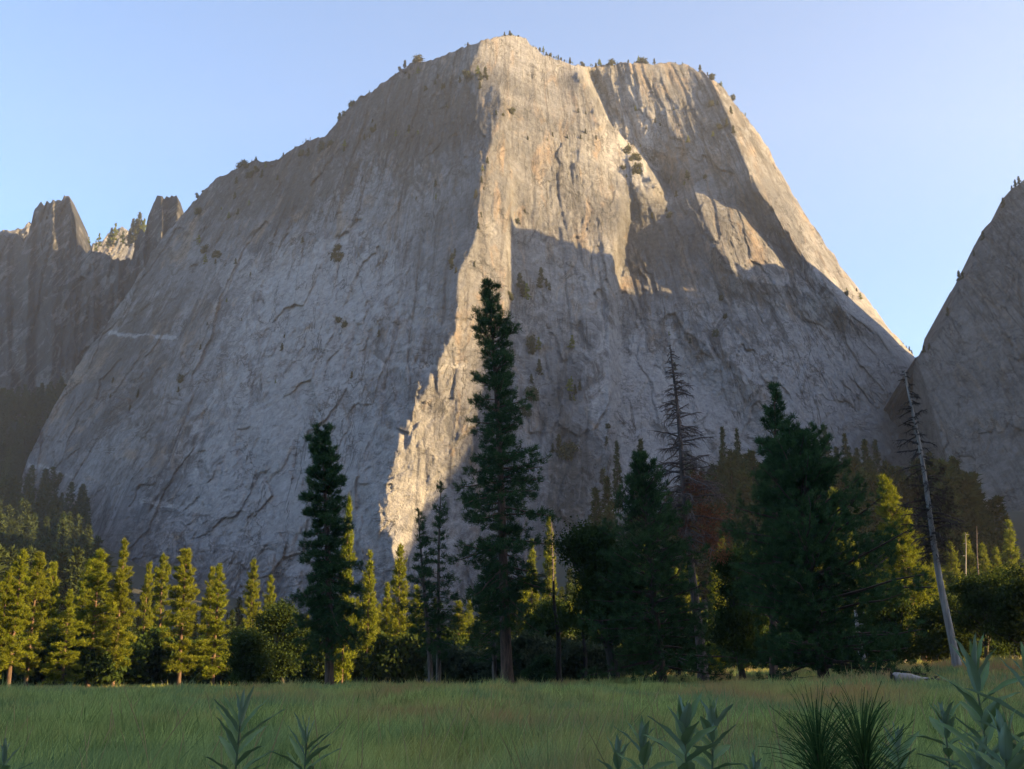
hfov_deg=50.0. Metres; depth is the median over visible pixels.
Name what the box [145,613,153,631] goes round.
conifer tree
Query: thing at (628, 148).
ledge tree
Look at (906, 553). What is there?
conifer tree
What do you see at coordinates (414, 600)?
pine tree
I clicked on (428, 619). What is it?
pine tree
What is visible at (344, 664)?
pine tree
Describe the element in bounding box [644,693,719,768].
milkweed
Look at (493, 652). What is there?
pine tree
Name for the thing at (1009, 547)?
pine tree
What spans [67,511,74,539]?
conifer tree
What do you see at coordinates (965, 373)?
granite mountain
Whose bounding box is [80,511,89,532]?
conifer tree
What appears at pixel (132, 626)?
conifer tree
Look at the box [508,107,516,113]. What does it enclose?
ledge tree
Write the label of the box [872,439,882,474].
conifer tree
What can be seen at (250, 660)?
oak tree
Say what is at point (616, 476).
conifer tree
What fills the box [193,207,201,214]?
ledge tree
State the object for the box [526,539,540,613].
pine tree
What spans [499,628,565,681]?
willow shrub
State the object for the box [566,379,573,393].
ledge tree
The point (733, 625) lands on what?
oak tree
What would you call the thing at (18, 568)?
pine tree
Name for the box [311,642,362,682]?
shrub
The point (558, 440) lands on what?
ledge tree
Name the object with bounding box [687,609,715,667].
shrub
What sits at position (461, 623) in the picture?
conifer tree
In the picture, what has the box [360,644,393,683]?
shrub
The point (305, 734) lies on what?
milkweed
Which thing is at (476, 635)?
shrub
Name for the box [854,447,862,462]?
conifer tree
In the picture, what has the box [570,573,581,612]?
pine tree
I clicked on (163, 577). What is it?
pine tree
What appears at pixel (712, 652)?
pine tree
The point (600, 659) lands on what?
willow shrub
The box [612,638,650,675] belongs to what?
shrub
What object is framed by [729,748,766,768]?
milkweed
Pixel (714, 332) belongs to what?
ledge tree
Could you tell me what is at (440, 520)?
pine tree
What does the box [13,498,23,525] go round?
conifer tree
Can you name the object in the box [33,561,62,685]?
pine tree
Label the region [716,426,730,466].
conifer tree
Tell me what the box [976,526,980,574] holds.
dead tree
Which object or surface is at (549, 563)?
pine tree
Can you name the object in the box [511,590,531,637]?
pine tree
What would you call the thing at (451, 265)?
ledge tree
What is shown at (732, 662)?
shrub
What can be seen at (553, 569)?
dead tree
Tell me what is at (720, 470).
conifer tree
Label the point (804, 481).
pine tree
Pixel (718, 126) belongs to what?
ledge tree
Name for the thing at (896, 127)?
sky
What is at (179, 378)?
ledge tree
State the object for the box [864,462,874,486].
conifer tree
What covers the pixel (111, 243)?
skyline tree
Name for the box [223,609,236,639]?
conifer tree
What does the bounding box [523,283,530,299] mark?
ledge tree
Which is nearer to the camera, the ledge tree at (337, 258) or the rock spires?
the ledge tree at (337, 258)
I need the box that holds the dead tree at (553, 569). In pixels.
[548,522,555,588]
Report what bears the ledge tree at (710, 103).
on the granite mountain at (208, 465)
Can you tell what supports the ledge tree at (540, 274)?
on the granite mountain at (208, 465)
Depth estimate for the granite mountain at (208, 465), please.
899.04 m
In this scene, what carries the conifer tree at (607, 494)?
on the ground at (138, 576)
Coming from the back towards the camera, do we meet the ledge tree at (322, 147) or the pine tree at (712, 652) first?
the ledge tree at (322, 147)
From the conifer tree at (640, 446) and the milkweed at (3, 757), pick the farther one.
the conifer tree at (640, 446)
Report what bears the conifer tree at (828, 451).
on the ground at (138, 576)
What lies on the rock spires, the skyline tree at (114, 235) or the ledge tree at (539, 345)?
the skyline tree at (114, 235)
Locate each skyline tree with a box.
[96,233,101,247]
[106,227,114,246]
[110,223,118,246]
[119,230,125,247]
[125,230,131,247]
[126,218,135,240]
[129,218,138,247]
[133,211,141,240]
[140,218,145,231]
[412,53,424,63]
[608,58,614,65]
[639,56,648,63]
[730,93,735,100]
[956,270,960,280]
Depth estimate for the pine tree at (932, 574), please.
231.84 m
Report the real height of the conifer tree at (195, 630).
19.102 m
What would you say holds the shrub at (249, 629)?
on the ground at (138, 576)
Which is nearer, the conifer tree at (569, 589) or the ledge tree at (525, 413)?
the conifer tree at (569, 589)
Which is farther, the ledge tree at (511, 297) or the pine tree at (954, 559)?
the ledge tree at (511, 297)
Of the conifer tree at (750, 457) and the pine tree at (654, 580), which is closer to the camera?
the pine tree at (654, 580)
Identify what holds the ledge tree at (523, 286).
on the granite mountain at (208, 465)
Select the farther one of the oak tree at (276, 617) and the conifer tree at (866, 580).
the conifer tree at (866, 580)
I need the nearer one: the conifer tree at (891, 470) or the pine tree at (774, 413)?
the pine tree at (774, 413)
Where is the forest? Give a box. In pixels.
[0,376,1020,634]
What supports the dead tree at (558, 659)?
on the ground at (138, 576)
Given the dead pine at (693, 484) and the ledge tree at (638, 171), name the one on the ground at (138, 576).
the dead pine at (693, 484)
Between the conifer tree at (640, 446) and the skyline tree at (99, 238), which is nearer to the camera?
the conifer tree at (640, 446)
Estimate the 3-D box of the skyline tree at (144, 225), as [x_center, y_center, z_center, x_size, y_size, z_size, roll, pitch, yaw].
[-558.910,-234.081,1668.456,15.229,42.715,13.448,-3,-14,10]
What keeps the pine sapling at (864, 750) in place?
on the ground at (138, 576)
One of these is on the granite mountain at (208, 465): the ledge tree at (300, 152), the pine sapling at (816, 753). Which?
the ledge tree at (300, 152)
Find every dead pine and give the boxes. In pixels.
[636,345,736,681]
[892,370,970,666]
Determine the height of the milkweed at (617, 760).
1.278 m
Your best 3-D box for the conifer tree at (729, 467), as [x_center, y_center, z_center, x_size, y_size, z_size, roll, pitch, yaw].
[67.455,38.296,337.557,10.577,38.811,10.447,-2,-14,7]
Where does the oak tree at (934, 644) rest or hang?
on the ground at (138, 576)
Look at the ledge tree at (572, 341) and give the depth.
798.79 m
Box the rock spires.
[0,195,183,397]
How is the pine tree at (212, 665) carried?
on the ground at (138, 576)
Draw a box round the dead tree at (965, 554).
[963,532,968,577]
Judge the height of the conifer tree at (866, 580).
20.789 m
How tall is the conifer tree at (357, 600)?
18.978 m
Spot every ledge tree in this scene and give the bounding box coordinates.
[176,374,184,382]
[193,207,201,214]
[200,244,208,252]
[211,250,219,257]
[241,159,249,167]
[245,171,252,177]
[298,149,303,156]
[317,141,325,150]
[333,243,341,250]
[333,251,344,261]
[341,321,347,327]
[449,259,454,269]
[460,70,470,79]
[482,66,488,77]
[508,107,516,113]
[508,291,513,300]
[515,273,522,287]
[519,406,531,417]
[520,281,527,296]
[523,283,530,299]
[523,385,538,399]
[523,388,538,400]
[525,334,536,346]
[528,339,536,354]
[534,337,541,351]
[535,359,542,374]
[536,280,542,287]
[538,267,544,280]
[555,434,561,451]
[555,449,561,456]
[559,441,580,461]
[560,442,574,454]
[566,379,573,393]
[567,335,574,347]
[572,384,577,394]
[599,468,604,484]
[622,145,632,153]
[630,152,641,160]
[632,162,642,173]
[666,211,672,218]
[707,101,714,107]
[711,329,719,337]
[715,123,722,129]
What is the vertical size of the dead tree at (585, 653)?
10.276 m
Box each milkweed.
[0,737,33,768]
[202,686,284,768]
[267,712,340,768]
[597,733,647,768]
[614,714,673,768]
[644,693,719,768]
[692,695,748,768]
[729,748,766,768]
[875,720,919,768]
[907,700,981,768]
[927,633,1023,768]
[947,735,1004,768]
[958,707,1023,768]
[965,642,1023,762]
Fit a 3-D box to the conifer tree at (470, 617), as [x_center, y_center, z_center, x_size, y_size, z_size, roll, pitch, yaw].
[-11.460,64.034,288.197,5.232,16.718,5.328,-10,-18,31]
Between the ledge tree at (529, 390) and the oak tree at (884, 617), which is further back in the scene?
the ledge tree at (529, 390)
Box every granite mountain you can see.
[20,35,914,620]
[884,180,1023,510]
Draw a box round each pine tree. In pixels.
[0,548,38,686]
[0,568,22,678]
[13,551,52,687]
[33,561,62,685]
[39,589,83,686]
[69,548,118,686]
[72,558,98,626]
[97,537,139,686]
[129,561,155,643]
[146,554,179,635]
[158,547,206,684]
[187,563,231,685]
[198,565,217,639]
[239,558,262,631]
[262,575,275,626]
[282,421,370,685]
[334,496,357,685]
[354,549,381,682]
[378,582,392,633]
[382,543,412,680]
[395,506,452,682]
[406,584,425,638]
[414,480,467,683]
[445,276,562,683]
[458,548,520,680]
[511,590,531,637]
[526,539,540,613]
[540,514,558,603]
[564,601,576,637]
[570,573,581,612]
[575,449,753,683]
[708,643,726,673]
[717,418,936,681]
[733,381,802,680]
[828,486,845,611]
[843,532,860,608]
[914,533,927,578]
[926,553,939,599]
[943,540,963,596]
[959,532,976,574]
[975,544,994,576]
[989,546,1004,572]
[998,518,1023,579]
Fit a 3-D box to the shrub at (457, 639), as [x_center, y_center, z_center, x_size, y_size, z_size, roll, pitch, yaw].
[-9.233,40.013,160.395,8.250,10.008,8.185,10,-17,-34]
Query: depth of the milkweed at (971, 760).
3.23 m
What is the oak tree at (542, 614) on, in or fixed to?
on the ground at (138, 576)
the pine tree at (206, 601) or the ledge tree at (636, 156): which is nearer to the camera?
the pine tree at (206, 601)
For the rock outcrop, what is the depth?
1841.35 m
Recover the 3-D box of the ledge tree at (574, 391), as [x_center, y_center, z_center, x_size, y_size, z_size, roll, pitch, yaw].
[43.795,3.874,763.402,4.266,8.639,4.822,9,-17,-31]
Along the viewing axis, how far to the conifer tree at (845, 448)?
471.92 m
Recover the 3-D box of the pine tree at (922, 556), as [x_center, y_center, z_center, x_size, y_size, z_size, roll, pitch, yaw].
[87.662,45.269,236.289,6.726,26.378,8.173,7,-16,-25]
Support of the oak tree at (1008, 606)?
on the ground at (138, 576)
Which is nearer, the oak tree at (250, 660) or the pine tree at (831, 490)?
the oak tree at (250, 660)
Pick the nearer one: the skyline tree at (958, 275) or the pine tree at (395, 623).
the pine tree at (395, 623)
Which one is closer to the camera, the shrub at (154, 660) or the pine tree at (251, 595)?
the shrub at (154, 660)
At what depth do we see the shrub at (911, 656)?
159.77 m
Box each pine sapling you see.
[758,682,883,768]
[798,681,916,768]
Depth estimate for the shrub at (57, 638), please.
170.57 m
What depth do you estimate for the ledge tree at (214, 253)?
1097.58 m
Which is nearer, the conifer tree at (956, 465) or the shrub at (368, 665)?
the shrub at (368, 665)
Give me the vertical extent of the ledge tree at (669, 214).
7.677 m
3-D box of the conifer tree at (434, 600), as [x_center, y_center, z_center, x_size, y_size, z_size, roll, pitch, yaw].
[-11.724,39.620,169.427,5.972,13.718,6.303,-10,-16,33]
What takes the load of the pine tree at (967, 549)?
on the ground at (138, 576)
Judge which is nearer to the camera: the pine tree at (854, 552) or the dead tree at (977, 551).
the pine tree at (854, 552)
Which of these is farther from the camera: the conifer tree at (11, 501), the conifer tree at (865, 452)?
the conifer tree at (11, 501)
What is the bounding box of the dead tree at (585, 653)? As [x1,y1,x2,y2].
[581,632,586,679]
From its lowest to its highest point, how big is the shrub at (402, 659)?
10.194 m
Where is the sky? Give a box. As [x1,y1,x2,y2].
[0,0,1023,356]
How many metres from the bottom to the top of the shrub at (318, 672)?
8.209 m
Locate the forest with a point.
(968, 500)
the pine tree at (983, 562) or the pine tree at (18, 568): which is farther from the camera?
the pine tree at (983, 562)
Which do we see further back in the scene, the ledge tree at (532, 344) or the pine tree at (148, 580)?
the ledge tree at (532, 344)
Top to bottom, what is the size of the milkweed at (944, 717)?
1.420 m
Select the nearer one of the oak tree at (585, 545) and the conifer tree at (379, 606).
the oak tree at (585, 545)
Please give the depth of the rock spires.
1517.29 m
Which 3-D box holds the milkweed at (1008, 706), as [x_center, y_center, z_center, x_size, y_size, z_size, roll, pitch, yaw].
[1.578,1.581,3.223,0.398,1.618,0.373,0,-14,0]
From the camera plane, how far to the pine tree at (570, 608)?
176.59 m
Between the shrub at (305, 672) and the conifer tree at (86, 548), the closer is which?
the shrub at (305, 672)
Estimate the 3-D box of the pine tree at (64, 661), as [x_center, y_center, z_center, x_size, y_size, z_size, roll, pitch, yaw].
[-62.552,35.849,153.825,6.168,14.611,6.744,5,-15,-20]
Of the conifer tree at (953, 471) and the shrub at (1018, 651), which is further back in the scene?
the conifer tree at (953, 471)
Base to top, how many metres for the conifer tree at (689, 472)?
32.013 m
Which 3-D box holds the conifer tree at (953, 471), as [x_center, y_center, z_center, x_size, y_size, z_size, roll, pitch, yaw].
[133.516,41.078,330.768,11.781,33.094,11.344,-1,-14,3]
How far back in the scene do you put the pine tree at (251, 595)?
211.71 m
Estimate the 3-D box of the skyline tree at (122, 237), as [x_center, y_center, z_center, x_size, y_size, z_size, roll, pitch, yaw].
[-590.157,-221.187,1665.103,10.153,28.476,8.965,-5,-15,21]
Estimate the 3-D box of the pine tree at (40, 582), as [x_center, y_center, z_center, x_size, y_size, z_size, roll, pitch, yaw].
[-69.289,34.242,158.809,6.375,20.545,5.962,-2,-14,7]
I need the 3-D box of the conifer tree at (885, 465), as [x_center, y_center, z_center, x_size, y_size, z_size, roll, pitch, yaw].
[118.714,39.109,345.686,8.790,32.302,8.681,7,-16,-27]
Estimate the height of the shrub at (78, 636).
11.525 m
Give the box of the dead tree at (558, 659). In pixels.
[551,581,562,682]
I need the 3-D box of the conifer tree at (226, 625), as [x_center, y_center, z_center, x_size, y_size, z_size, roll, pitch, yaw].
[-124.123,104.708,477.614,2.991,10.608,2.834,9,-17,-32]
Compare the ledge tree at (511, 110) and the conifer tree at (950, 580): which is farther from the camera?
the ledge tree at (511, 110)
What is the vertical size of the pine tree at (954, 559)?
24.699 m
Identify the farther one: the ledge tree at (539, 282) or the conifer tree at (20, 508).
the ledge tree at (539, 282)
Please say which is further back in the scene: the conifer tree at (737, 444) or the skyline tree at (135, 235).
the skyline tree at (135, 235)
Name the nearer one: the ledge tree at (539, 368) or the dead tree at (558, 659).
the dead tree at (558, 659)
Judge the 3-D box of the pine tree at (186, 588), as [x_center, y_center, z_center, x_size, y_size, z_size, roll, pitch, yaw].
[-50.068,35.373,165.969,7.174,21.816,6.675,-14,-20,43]
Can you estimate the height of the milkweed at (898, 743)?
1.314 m
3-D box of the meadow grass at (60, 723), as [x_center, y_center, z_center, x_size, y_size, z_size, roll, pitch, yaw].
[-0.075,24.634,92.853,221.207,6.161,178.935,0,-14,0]
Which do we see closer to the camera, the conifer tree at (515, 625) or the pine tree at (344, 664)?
the pine tree at (344, 664)
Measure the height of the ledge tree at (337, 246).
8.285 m
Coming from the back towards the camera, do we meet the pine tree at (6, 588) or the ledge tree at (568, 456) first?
the ledge tree at (568, 456)
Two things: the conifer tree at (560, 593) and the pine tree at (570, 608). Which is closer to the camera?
the pine tree at (570, 608)
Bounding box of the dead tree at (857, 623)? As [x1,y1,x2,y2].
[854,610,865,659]
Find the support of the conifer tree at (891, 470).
on the ground at (138, 576)
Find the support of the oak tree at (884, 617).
on the ground at (138, 576)
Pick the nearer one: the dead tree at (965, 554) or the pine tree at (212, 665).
the pine tree at (212, 665)
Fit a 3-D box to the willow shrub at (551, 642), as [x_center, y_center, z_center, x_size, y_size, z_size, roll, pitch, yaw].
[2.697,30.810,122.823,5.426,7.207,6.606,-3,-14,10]
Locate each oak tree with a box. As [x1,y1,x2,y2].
[218,623,278,686]
[248,596,324,684]
[519,596,580,652]
[539,510,650,680]
[646,613,710,676]
[702,541,787,679]
[851,581,919,663]
[908,592,982,662]
[924,563,1023,659]
[974,554,1023,655]
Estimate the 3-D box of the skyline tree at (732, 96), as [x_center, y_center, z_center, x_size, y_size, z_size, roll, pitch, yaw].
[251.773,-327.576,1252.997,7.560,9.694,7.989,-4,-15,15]
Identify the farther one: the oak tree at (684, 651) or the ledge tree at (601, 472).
the ledge tree at (601, 472)
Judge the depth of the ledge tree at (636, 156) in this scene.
1054.81 m
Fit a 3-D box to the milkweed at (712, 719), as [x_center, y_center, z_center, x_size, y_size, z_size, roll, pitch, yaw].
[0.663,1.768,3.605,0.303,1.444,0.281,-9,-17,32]
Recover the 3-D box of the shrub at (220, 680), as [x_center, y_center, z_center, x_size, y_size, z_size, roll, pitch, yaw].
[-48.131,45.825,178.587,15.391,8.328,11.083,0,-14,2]
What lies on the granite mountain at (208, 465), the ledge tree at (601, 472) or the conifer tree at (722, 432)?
the ledge tree at (601, 472)
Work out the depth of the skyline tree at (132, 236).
1666.21 m
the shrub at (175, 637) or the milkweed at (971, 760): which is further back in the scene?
the shrub at (175, 637)
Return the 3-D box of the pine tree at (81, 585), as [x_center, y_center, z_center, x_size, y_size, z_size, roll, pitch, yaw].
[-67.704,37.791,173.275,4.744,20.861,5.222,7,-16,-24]
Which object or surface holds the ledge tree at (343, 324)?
on the granite mountain at (208, 465)
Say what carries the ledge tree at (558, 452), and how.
on the granite mountain at (208, 465)
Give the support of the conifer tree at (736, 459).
on the ground at (138, 576)
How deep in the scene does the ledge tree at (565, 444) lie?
719.39 m
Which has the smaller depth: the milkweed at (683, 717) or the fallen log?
the milkweed at (683, 717)
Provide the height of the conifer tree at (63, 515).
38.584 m
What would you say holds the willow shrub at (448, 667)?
on the ground at (138, 576)
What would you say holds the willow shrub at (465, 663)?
on the ground at (138, 576)
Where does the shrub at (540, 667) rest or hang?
on the ground at (138, 576)
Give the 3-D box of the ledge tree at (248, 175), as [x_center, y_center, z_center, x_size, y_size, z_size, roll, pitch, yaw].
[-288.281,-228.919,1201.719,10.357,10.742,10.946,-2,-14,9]
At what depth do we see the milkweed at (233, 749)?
3.83 m
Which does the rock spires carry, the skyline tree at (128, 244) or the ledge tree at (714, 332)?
the skyline tree at (128, 244)
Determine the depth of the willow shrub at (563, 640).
129.96 m
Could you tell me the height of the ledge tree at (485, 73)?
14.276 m
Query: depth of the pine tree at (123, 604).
161.31 m
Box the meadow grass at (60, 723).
[0,653,1023,768]
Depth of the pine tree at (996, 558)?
265.04 m
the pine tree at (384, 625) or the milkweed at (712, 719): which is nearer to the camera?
the milkweed at (712, 719)
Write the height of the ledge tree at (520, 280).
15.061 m
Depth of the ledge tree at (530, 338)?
790.48 m
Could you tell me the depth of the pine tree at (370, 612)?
176.13 m
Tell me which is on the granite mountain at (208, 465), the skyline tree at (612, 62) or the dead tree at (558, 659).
the skyline tree at (612, 62)
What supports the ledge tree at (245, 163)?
on the granite mountain at (208, 465)
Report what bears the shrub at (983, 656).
on the ground at (138, 576)
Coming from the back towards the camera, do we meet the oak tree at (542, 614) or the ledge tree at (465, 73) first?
the ledge tree at (465, 73)
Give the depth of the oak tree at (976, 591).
124.07 m
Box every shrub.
[0,633,62,686]
[29,626,67,685]
[46,628,117,685]
[60,635,131,687]
[118,639,153,686]
[128,625,176,685]
[153,630,189,685]
[156,634,226,685]
[210,650,232,684]
[224,618,260,684]
[255,628,269,683]
[257,632,316,684]
[310,644,366,684]
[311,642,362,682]
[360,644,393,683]
[370,628,427,683]
[420,624,468,655]
[423,639,463,682]
[445,645,488,683]
[462,619,499,647]
[467,657,516,682]
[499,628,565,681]
[513,627,555,680]
[520,652,555,683]
[552,632,576,679]
[554,634,599,681]
[587,642,634,679]
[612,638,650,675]
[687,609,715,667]
[706,625,784,668]
[898,622,946,661]
[963,614,1010,658]
[1009,631,1023,657]
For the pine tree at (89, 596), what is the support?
on the ground at (138, 576)
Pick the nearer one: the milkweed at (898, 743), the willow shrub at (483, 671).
the milkweed at (898, 743)
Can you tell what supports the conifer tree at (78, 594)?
on the ground at (138, 576)
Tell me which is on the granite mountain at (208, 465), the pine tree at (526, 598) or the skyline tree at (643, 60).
the skyline tree at (643, 60)
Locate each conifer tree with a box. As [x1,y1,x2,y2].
[5,489,14,517]
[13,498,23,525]
[31,512,38,537]
[38,516,50,540]
[54,512,67,548]
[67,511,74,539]
[72,573,84,607]
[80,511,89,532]
[82,544,92,561]
[128,618,137,634]
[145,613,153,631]
[188,603,198,639]
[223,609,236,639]
[223,613,228,635]
[228,597,243,636]
[355,596,361,639]
[364,592,380,637]
[375,603,382,633]
[425,598,445,678]
[447,600,469,640]
[463,599,473,643]
[510,600,524,638]
[557,586,564,601]
[563,583,573,610]
[564,567,574,600]
[587,487,603,530]
[600,475,618,539]
[611,440,624,512]
[635,438,646,516]
[678,552,701,613]
[688,460,697,478]
[707,567,726,627]
[713,463,725,488]
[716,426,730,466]
[723,448,736,496]
[728,449,740,479]
[734,427,742,459]
[742,449,757,483]
[822,424,832,457]
[833,446,841,461]
[840,432,852,473]
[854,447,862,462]
[857,556,873,610]
[859,438,871,471]
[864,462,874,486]
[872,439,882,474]
[872,474,965,662]
[879,460,888,476]
[887,465,913,557]
[944,571,959,599]
[949,457,962,476]
[949,468,963,507]
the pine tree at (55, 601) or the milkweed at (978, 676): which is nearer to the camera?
the milkweed at (978, 676)
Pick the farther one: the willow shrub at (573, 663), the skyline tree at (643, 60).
the skyline tree at (643, 60)
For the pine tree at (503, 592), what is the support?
on the ground at (138, 576)
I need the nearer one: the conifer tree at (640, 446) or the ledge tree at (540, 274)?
the conifer tree at (640, 446)
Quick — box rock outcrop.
[0,222,134,260]
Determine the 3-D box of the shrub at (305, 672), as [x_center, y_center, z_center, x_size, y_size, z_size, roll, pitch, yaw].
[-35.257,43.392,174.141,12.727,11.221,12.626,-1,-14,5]
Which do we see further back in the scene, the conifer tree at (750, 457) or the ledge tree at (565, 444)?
the ledge tree at (565, 444)
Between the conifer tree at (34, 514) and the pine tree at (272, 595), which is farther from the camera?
the conifer tree at (34, 514)
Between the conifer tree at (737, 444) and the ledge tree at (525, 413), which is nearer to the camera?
the conifer tree at (737, 444)
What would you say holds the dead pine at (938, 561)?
on the ground at (138, 576)
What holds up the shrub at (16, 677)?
on the ground at (138, 576)
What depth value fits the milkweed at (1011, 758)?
2.86 m
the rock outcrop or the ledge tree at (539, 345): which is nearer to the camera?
the ledge tree at (539, 345)
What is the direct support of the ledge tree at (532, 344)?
on the granite mountain at (208, 465)
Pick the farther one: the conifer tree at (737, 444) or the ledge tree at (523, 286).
the ledge tree at (523, 286)
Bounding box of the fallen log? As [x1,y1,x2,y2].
[890,672,937,682]
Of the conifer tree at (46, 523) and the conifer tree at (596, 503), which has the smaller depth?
the conifer tree at (596, 503)
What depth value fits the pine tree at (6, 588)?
149.75 m
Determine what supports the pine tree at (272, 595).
on the ground at (138, 576)
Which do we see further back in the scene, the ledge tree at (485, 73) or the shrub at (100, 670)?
the ledge tree at (485, 73)
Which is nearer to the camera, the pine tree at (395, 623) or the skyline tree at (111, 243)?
the pine tree at (395, 623)
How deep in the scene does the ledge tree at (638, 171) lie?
1026.20 m
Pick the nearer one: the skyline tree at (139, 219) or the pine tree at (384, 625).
the pine tree at (384, 625)
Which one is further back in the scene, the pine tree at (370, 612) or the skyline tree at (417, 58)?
the skyline tree at (417, 58)
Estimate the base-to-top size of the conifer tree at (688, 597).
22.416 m
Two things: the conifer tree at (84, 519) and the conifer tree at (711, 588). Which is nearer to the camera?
the conifer tree at (711, 588)
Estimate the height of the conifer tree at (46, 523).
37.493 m
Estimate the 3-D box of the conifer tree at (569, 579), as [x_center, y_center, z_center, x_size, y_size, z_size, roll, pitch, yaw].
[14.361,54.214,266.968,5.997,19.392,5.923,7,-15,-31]
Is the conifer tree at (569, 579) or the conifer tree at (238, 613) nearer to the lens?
the conifer tree at (569, 579)
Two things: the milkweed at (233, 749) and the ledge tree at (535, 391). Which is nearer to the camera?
the milkweed at (233, 749)
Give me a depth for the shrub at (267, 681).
182.72 m
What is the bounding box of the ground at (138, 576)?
[0,410,1023,685]
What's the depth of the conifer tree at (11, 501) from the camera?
839.15 m
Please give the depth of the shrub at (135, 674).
170.45 m
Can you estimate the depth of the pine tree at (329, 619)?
108.28 m
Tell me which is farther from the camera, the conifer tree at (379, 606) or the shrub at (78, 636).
the conifer tree at (379, 606)
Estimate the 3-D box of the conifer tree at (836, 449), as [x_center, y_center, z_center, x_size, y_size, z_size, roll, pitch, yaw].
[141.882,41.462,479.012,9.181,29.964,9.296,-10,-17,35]
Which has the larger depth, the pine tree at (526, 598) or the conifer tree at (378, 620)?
the conifer tree at (378, 620)
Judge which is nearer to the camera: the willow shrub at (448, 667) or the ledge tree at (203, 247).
the willow shrub at (448, 667)
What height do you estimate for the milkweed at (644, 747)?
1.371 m

